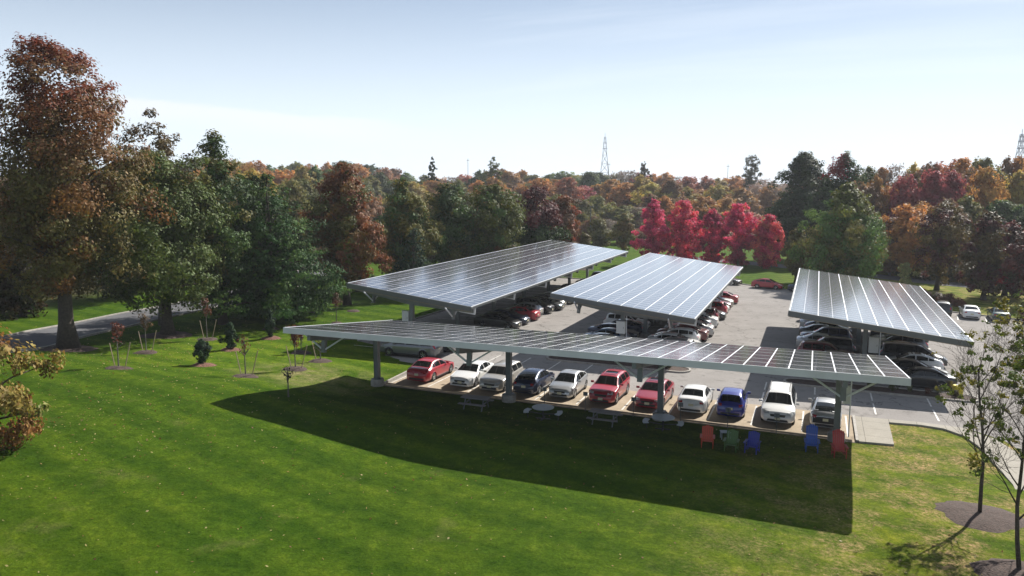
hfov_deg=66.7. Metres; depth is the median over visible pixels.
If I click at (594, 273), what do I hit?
parked car
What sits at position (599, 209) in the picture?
tree
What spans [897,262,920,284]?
shrub
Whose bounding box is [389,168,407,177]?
tree
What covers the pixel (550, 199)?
tree
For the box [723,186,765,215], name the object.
tree
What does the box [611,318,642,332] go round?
parked car
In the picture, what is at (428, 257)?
undergrowth
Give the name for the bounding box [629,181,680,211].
tree
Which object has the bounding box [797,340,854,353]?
parked car
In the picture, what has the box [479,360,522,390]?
parked car
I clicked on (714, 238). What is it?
tree
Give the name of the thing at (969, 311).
parked car
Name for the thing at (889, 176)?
tree
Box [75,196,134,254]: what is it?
tree
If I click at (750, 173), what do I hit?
tree
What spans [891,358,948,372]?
parked car
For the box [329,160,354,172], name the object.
tree
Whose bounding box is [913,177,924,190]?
tree
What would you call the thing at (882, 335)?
parked car
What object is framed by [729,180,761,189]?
tree
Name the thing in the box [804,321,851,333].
parked car
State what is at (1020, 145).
lattice tower
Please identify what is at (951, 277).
undergrowth
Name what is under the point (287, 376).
young tree
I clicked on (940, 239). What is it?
tree
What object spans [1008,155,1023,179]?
tree
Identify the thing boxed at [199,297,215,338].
young tree
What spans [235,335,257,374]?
young tree
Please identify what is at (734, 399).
parked car
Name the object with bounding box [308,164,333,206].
tree
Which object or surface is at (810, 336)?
parked car
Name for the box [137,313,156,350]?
young tree
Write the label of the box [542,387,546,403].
sign post
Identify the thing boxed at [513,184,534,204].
tree
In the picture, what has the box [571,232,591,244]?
tree
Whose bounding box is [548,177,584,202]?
tree
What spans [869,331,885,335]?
parked car
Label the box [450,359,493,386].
parked car
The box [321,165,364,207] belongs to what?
tree
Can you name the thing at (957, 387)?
bollard
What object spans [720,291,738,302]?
parked car
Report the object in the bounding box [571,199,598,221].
tree
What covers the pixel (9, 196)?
tree
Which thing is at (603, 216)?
tree
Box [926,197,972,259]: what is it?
tree
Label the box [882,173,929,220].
tree
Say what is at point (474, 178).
tree
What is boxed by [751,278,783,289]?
parked car
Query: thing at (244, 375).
mulch bed
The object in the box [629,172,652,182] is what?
tree
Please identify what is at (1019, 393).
tree
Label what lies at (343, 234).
tree
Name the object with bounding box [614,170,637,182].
tree
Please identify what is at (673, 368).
planting bed
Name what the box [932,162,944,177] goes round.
tree
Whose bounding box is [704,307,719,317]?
parked car
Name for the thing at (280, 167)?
tree
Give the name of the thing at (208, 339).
mulch bed
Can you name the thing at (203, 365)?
mulch bed
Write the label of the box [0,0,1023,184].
sky
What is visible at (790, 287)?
parked car
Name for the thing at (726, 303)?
parked car
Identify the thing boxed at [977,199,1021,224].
tree
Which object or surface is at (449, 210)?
tree
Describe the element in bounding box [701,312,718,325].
parked car
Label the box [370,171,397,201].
tree
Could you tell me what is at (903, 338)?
parked car
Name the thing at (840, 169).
tree
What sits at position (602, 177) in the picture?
tree
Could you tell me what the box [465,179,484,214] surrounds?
tree
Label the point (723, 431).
side table
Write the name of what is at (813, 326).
parked car
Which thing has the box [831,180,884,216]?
tree
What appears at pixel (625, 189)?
tree
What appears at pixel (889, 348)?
parked car
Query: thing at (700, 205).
tree
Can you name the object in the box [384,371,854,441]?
concrete apron
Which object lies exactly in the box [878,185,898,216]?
tree
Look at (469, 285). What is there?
solar canopy
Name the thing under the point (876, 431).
sidewalk
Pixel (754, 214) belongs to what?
tree
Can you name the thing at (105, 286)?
tree
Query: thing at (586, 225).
tree
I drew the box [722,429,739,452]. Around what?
lawn chair
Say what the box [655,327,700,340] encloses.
parked car
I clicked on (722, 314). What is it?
parked car
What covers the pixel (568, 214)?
tree
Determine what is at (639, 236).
tree
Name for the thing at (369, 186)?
tree
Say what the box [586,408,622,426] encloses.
picnic table
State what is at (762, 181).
tree
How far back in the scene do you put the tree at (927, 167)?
167.97 m
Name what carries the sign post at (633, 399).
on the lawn
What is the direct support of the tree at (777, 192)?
on the lawn
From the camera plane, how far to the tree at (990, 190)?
146.22 m
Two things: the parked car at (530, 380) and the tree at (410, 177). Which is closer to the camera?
the parked car at (530, 380)
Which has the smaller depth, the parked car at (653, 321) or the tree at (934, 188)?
the parked car at (653, 321)
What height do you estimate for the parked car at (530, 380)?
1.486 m
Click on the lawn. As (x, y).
(110, 499)
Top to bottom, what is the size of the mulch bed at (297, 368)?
0.293 m
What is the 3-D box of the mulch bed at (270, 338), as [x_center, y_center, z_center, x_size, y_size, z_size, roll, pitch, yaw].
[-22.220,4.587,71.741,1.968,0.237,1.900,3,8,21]
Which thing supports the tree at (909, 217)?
on the lawn
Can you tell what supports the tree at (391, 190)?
on the lawn
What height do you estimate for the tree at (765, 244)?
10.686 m
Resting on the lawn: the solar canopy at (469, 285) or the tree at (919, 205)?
the tree at (919, 205)
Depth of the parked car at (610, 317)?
78.95 m
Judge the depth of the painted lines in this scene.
53.35 m
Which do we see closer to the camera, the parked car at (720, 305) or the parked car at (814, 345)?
the parked car at (814, 345)
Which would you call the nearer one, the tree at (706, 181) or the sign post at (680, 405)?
the sign post at (680, 405)
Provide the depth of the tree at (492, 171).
286.28 m
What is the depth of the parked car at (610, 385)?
51.79 m
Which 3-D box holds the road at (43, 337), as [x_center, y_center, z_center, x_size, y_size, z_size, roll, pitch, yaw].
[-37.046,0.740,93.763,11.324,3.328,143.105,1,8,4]
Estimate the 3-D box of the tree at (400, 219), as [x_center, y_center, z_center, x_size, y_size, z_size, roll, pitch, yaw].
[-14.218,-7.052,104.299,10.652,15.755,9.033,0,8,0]
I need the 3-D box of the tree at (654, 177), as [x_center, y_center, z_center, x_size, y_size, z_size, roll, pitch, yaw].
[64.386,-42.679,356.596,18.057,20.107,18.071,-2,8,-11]
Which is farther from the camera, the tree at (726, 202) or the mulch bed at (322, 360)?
the tree at (726, 202)
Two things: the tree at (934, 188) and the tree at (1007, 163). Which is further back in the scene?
the tree at (1007, 163)
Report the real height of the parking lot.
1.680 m
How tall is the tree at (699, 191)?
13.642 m
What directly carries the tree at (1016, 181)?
on the lawn
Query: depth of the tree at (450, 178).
362.99 m
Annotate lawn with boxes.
[0,231,1023,575]
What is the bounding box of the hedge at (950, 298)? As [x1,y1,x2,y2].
[923,288,966,306]
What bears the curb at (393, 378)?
on the parking lot
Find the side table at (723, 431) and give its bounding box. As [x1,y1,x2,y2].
[720,430,728,439]
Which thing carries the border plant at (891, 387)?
on the planting bed at (872, 388)
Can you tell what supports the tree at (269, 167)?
on the lawn
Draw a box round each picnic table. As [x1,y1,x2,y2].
[458,394,493,411]
[523,404,562,420]
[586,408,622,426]
[643,414,683,431]
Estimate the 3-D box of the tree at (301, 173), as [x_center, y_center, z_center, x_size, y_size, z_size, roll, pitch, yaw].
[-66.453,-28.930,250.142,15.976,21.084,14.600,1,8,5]
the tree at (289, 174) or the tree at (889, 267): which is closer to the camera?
the tree at (889, 267)
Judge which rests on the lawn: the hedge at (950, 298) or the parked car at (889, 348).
the hedge at (950, 298)
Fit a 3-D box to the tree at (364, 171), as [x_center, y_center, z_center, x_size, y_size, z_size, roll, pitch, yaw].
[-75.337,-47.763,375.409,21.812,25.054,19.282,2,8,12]
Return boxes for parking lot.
[360,278,1023,448]
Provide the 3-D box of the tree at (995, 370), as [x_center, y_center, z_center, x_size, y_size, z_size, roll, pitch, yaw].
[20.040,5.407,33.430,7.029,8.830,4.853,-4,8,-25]
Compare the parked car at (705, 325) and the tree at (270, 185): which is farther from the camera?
the tree at (270, 185)
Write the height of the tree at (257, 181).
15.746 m
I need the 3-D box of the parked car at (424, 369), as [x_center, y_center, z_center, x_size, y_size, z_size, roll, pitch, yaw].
[-6.007,5.872,58.036,2.226,1.446,4.800,4,8,21]
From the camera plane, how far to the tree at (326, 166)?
344.43 m
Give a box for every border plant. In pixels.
[888,384,898,390]
[906,385,912,391]
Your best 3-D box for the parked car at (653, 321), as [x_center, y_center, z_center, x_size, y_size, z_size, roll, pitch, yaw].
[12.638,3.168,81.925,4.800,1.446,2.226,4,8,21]
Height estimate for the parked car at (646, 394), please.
1.452 m
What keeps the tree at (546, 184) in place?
on the lawn
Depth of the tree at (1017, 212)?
137.22 m
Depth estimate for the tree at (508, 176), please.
336.88 m
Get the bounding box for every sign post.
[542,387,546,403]
[583,392,587,405]
[631,397,635,414]
[678,402,682,419]
[726,408,730,427]
[774,413,779,430]
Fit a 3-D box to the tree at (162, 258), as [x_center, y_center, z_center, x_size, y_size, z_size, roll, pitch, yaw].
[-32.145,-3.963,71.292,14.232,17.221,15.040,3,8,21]
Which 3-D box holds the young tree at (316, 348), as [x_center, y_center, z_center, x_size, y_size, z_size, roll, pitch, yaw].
[-15.365,4.901,61.640,1.369,2.083,0.885,1,8,4]
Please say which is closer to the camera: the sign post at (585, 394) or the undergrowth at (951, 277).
the sign post at (585, 394)
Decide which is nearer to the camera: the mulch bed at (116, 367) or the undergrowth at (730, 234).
the mulch bed at (116, 367)
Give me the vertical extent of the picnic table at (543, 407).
0.763 m
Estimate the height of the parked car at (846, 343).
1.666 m
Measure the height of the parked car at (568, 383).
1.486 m
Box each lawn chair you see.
[700,425,714,448]
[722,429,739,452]
[743,431,760,454]
[804,424,819,452]
[830,429,848,458]
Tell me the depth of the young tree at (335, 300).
79.84 m
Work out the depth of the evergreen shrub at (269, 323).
71.42 m
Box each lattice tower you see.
[601,138,608,174]
[1015,129,1023,156]
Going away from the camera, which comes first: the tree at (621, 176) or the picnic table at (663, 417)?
the picnic table at (663, 417)
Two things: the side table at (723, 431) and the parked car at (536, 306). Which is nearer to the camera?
the side table at (723, 431)
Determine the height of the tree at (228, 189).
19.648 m
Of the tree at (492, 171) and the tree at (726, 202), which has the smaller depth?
the tree at (726, 202)
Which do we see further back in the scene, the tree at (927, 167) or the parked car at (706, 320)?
the tree at (927, 167)
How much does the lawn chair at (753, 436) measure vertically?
1.074 m
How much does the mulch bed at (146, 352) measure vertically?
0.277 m
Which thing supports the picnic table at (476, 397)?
on the lawn
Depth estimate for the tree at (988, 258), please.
104.44 m
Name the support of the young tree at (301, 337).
on the mulch bed at (299, 352)
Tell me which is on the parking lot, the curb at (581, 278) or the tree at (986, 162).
the curb at (581, 278)
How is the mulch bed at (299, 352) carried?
on the lawn
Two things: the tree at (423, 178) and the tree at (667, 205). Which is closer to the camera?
the tree at (667, 205)
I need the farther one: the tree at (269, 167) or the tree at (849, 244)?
the tree at (269, 167)
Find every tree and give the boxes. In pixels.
[0,31,176,348]
[0,177,37,254]
[0,225,82,320]
[0,323,66,450]
[72,213,140,299]
[74,149,241,334]
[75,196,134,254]
[98,107,199,325]
[109,321,130,366]
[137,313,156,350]
[176,128,269,324]
[186,159,203,174]
[189,171,354,323]
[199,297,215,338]
[227,172,302,294]
[229,168,283,219]
[231,163,260,176]
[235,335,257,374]
[241,160,280,175]
[255,168,272,174]
[261,176,282,214]
[265,164,279,175]
[272,170,286,184]
[273,169,294,180]
[274,178,316,248]
[277,164,286,171]
[281,165,328,198]
[281,366,295,396]
[284,161,303,172]
[286,324,306,367]
[295,335,303,350]
[296,177,324,205]
[297,161,394,304]
[306,208,329,248]
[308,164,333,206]
[311,340,320,358]
[320,161,331,172]
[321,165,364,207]
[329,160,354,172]
[332,292,342,321]
[352,163,370,180]
[353,175,375,210]
[359,164,380,175]
[360,195,384,240]
[363,175,386,206]
[367,215,392,248]
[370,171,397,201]
[371,177,446,274]
[373,167,400,181]
[377,181,431,219]
[383,179,396,203]
[388,228,432,273]
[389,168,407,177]
[400,171,417,181]
[415,174,428,183]
[420,180,445,217]
[420,180,490,264]
[425,156,438,181]
[437,176,468,182]
[449,174,470,185]
[453,179,473,217]
[456,182,528,257]
[463,169,487,194]
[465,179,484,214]
[469,176,515,212]
[478,157,505,190]
[486,168,523,186]
[495,171,525,189]
[501,183,518,193]
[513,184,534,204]
[513,185,572,245]
[515,169,528,184]
[517,178,560,212]
[519,174,545,188]
[539,194,570,210]
[541,174,561,179]
[544,195,583,243]
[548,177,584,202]
[548,179,587,199]
[551,171,579,185]
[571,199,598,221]
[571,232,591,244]
[574,185,596,199]
[576,171,602,194]
[578,216,604,241]
[585,184,603,202]
[585,195,619,225]
[587,216,611,246]
[590,179,619,209]
[593,172,609,183]
[601,209,632,228]
[603,218,616,244]
[604,205,642,227]
[605,171,630,183]
[605,182,639,212]
[605,213,637,250]
[606,173,622,183]
[611,228,647,244]
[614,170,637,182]
[616,174,650,206]
[628,207,649,228]
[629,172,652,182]
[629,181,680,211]
[629,198,671,255]
[633,161,652,182]
[633,193,663,226]
[647,195,681,236]
[651,173,661,189]
[653,172,677,198]
[656,179,689,204]
[661,198,703,259]
[676,175,704,194]
[678,186,708,206]
[686,196,724,235]
[691,189,705,199]
[691,208,731,262]
[694,175,714,192]
[698,177,727,188]
[699,184,734,209]
[709,196,745,223]
[715,203,761,265]
[722,186,749,198]
[723,176,758,187]
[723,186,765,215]
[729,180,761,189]
[731,208,763,233]
[736,155,762,196]
[744,178,776,191]
[745,183,766,206]
[747,214,785,268]
[750,186,788,216]
[754,151,839,257]
[757,180,786,205]
[771,187,792,205]
[779,227,812,282]
[785,181,891,278]
[811,150,883,226]
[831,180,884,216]
[862,165,884,186]
[866,174,891,217]
[870,202,936,271]
[876,165,893,186]
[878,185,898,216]
[879,218,902,274]
[881,162,909,187]
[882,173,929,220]
[904,201,933,260]
[905,161,921,180]
[908,245,963,277]
[909,161,937,187]
[910,169,962,214]
[910,199,975,290]
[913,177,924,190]
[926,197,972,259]
[927,314,1023,511]
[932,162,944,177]
[937,169,968,223]
[939,159,956,175]
[945,211,1023,300]
[951,157,973,179]
[954,343,1023,569]
[955,165,979,201]
[956,194,983,262]
[961,291,1023,444]
[963,157,1001,188]
[963,165,1010,214]
[963,212,989,265]
[973,220,1023,296]
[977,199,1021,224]
[994,171,1010,187]
[996,155,1014,177]
[1000,169,1023,208]
[1002,204,1023,238]
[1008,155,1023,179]
[1013,212,1023,248]
[1018,245,1023,295]
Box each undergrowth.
[11,243,440,284]
[310,274,374,292]
[637,227,754,247]
[772,250,1022,288]
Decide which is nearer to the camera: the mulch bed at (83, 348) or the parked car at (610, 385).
the parked car at (610, 385)
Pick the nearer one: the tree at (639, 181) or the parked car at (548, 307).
the parked car at (548, 307)
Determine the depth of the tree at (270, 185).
154.13 m
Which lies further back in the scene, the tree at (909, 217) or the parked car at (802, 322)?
the tree at (909, 217)
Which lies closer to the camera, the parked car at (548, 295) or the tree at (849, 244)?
the parked car at (548, 295)
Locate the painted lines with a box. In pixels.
[357,280,986,436]
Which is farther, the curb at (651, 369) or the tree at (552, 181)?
the tree at (552, 181)
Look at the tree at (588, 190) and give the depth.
283.87 m
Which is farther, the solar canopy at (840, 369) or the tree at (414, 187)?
the tree at (414, 187)
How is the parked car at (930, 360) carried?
on the parking lot
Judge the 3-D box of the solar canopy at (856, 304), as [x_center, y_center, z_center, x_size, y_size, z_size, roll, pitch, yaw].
[31.816,2.951,70.241,12.167,5.943,31.340,3,8,21]
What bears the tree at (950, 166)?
on the lawn
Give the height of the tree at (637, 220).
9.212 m
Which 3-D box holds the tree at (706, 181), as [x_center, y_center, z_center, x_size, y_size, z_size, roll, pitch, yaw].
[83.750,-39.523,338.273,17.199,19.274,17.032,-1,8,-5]
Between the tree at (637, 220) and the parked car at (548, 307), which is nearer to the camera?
the parked car at (548, 307)
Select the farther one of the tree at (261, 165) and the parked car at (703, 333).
the tree at (261, 165)
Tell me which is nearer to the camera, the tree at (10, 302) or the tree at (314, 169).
the tree at (10, 302)
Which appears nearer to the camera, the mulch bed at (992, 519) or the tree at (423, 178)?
the mulch bed at (992, 519)
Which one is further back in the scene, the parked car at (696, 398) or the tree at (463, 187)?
the tree at (463, 187)
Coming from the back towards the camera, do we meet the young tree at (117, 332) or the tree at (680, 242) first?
the tree at (680, 242)
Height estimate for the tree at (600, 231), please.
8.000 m
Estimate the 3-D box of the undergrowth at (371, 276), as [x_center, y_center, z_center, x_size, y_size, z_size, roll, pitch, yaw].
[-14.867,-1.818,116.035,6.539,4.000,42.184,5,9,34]
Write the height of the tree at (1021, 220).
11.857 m
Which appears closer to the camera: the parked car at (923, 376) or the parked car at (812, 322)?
the parked car at (923, 376)
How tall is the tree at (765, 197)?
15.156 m
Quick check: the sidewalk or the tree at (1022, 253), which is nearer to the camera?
the sidewalk
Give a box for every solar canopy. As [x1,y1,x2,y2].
[283,320,910,442]
[346,240,628,324]
[550,253,742,337]
[788,268,973,354]
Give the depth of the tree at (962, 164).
166.58 m
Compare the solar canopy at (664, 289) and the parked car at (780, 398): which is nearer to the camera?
the parked car at (780, 398)
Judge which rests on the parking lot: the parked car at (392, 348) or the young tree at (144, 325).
the parked car at (392, 348)
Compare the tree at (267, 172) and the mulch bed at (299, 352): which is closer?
the mulch bed at (299, 352)
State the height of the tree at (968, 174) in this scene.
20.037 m
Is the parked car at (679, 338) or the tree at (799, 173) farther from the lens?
the tree at (799, 173)
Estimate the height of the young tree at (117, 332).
3.432 m
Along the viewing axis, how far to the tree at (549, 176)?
391.91 m
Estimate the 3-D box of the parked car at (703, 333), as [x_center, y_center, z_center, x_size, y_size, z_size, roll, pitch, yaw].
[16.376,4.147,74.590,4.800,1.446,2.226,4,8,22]
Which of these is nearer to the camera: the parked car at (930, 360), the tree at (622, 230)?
the parked car at (930, 360)
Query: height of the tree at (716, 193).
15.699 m
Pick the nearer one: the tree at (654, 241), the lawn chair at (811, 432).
the lawn chair at (811, 432)
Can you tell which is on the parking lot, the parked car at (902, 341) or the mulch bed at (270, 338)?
the parked car at (902, 341)
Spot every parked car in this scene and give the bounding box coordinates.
[380,342,442,357]
[407,357,453,381]
[443,347,455,351]
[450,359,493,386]
[474,312,521,328]
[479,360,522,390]
[484,308,529,323]
[506,302,543,314]
[510,305,539,319]
[513,297,553,313]
[513,367,554,393]
[531,293,566,304]
[535,296,564,310]
[549,369,587,397]
[583,327,630,336]
[587,322,639,337]
[589,369,629,403]
[591,271,602,275]
[592,332,614,335]
[603,313,650,328]
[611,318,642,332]
[635,377,674,408]
[640,318,655,325]
[647,332,699,341]
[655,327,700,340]
[657,324,708,339]
[661,336,694,341]
[664,320,713,334]
[667,316,712,323]
[677,384,714,412]
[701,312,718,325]
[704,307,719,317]
[711,300,727,313]
[715,298,731,307]
[716,387,750,416]
[717,295,733,304]
[717,310,725,318]
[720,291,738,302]
[732,278,741,284]
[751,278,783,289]
[759,380,798,423]
[787,284,794,291]
[796,332,830,346]
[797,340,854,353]
[798,323,829,334]
[799,319,810,326]
[799,336,855,353]
[800,326,852,340]
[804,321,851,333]
[808,397,842,428]
[824,350,846,352]
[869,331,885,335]
[871,333,891,336]
[876,340,935,354]
[878,341,946,365]
[879,334,928,347]
[888,352,943,368]
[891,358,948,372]
[895,366,957,389]
[936,300,951,315]
[959,305,980,318]
[987,307,1010,321]
[1016,308,1023,321]
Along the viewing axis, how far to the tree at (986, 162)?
162.71 m
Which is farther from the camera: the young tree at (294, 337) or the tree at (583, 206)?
the tree at (583, 206)
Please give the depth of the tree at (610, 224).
195.44 m
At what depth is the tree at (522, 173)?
390.79 m
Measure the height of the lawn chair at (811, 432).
1.353 m
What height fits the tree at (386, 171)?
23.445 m
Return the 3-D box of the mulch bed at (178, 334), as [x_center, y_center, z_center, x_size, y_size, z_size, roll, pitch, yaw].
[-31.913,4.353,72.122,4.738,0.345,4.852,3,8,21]
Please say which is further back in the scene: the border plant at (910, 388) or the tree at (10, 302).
the tree at (10, 302)
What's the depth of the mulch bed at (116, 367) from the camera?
52.81 m
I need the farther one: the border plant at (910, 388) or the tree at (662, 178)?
the tree at (662, 178)
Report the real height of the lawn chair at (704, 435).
1.074 m
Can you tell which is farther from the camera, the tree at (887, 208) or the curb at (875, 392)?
the tree at (887, 208)
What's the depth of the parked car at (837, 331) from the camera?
72.23 m
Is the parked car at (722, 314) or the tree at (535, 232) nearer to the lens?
the parked car at (722, 314)
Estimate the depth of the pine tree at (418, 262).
98.22 m
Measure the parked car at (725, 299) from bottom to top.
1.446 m
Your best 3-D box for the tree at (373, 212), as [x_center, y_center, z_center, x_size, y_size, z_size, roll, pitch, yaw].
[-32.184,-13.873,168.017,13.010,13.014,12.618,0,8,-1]
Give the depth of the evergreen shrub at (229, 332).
65.15 m
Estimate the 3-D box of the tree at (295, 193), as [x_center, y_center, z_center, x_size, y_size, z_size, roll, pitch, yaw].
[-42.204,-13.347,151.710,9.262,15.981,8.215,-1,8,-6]
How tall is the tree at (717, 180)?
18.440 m
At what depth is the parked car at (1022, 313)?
87.30 m
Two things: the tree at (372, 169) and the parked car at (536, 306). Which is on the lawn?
the tree at (372, 169)
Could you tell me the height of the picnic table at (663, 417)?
0.763 m
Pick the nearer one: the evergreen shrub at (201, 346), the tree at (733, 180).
the evergreen shrub at (201, 346)
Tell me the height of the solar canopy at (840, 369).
5.954 m
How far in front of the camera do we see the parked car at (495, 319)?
78.73 m
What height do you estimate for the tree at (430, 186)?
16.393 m
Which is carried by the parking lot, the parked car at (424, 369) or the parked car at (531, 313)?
the parked car at (531, 313)
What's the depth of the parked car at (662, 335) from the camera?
69.38 m
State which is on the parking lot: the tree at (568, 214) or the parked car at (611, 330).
the parked car at (611, 330)
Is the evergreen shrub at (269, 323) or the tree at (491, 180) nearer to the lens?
the evergreen shrub at (269, 323)
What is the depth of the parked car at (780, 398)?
47.81 m
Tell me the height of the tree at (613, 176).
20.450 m
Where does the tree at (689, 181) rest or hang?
on the lawn
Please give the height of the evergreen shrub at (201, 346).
2.148 m
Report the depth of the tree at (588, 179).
329.65 m
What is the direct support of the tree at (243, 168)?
on the lawn
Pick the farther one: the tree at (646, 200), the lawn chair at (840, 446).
the tree at (646, 200)
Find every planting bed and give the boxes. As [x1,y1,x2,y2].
[549,356,688,370]
[786,379,976,399]
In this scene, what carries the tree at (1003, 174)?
on the lawn
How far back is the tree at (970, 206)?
135.20 m
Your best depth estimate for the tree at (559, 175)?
392.46 m
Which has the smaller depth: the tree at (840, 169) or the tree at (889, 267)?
the tree at (889, 267)
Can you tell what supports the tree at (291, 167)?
on the lawn
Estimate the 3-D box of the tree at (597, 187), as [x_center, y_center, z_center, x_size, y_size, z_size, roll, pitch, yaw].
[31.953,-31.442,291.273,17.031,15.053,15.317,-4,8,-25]
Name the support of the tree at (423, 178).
on the lawn
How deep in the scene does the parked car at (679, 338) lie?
66.37 m
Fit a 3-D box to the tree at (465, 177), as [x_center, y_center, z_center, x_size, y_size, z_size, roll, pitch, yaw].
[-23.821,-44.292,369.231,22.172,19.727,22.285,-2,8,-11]
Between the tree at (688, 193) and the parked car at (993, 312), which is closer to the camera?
the parked car at (993, 312)
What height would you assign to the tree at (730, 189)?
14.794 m
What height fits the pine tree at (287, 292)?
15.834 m
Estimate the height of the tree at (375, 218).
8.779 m
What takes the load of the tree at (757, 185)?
on the lawn
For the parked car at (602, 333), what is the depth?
68.76 m
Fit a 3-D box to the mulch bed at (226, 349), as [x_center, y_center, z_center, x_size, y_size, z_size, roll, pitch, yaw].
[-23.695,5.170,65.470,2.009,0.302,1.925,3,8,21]
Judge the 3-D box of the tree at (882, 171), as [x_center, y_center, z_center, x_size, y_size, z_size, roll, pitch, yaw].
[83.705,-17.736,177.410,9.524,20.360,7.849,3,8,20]
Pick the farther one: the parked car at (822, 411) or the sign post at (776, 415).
the parked car at (822, 411)
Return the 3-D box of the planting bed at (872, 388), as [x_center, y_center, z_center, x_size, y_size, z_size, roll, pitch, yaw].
[26.290,7.343,55.937,12.500,0.271,1.700,3,8,21]
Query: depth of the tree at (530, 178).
379.54 m
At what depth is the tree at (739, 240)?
145.54 m
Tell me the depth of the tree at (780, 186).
345.66 m
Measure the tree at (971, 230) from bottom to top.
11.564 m
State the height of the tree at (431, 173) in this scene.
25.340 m
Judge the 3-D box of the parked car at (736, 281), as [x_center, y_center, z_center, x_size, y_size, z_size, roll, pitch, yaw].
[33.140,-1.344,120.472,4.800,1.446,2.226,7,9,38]
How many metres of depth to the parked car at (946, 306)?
90.76 m
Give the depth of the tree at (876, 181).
149.83 m
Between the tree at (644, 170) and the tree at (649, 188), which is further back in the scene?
the tree at (644, 170)
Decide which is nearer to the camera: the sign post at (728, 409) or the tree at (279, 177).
the sign post at (728, 409)
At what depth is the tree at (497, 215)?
112.89 m
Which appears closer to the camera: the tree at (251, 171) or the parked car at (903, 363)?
the parked car at (903, 363)
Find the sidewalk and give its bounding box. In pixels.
[855,416,1023,488]
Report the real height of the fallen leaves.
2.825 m
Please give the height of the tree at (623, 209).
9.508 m
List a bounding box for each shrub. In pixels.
[192,339,212,362]
[217,322,239,347]
[264,310,275,336]
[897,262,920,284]
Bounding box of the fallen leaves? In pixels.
[2,314,1010,575]
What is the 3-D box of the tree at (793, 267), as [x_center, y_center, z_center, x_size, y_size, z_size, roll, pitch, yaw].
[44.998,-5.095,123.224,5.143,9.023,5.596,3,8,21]
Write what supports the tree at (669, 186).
on the lawn
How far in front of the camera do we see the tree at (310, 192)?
181.99 m
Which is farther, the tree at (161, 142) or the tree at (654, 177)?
the tree at (654, 177)
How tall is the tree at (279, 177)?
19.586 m
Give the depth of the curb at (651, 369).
62.40 m
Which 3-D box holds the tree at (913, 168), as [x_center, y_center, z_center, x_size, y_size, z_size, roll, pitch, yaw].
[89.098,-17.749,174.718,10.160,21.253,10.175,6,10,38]
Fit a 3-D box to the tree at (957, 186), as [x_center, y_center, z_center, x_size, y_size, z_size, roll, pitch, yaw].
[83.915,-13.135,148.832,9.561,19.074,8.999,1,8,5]
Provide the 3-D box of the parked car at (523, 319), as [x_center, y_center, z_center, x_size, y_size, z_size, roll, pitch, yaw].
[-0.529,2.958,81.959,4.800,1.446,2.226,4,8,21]
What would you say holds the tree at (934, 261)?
on the lawn
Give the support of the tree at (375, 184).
on the lawn
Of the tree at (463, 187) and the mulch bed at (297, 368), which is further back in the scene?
the tree at (463, 187)
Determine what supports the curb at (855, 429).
on the parking lot
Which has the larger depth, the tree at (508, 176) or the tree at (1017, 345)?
the tree at (508, 176)
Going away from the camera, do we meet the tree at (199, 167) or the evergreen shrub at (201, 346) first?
the evergreen shrub at (201, 346)
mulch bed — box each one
[40,345,97,351]
[104,365,132,369]
[133,350,156,353]
[140,331,192,338]
[190,363,216,366]
[197,337,217,340]
[221,347,240,351]
[232,373,258,377]
[261,336,280,339]
[282,366,306,371]
[289,350,311,354]
[308,358,331,362]
[934,501,1023,532]
[969,558,1023,575]
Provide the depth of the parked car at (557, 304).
91.28 m
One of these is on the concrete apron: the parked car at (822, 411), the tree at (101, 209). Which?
the parked car at (822, 411)
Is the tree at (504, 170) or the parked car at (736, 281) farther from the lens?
the tree at (504, 170)
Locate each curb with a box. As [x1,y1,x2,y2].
[0,270,297,352]
[357,277,1016,340]
[384,371,406,384]
[546,356,690,372]
[783,378,978,402]
[852,415,858,442]
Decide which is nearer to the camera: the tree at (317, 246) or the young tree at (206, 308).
the young tree at (206, 308)
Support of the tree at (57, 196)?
on the mulch bed at (83, 348)
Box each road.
[0,264,325,349]
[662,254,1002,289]
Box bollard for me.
[952,384,962,393]
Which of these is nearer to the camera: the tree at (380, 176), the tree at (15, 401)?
the tree at (15, 401)
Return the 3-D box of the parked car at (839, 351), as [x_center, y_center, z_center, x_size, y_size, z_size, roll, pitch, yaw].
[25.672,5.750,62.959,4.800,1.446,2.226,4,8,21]
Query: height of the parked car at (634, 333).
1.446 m
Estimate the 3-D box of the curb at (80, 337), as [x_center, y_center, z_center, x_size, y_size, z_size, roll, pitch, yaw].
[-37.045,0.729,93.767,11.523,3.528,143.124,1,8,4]
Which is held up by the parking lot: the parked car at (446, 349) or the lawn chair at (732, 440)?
the parked car at (446, 349)
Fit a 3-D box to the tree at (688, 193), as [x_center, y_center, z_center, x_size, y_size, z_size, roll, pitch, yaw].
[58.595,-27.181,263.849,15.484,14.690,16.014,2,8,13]
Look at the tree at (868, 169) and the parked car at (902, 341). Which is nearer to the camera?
the parked car at (902, 341)
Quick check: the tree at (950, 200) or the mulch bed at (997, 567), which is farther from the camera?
the tree at (950, 200)

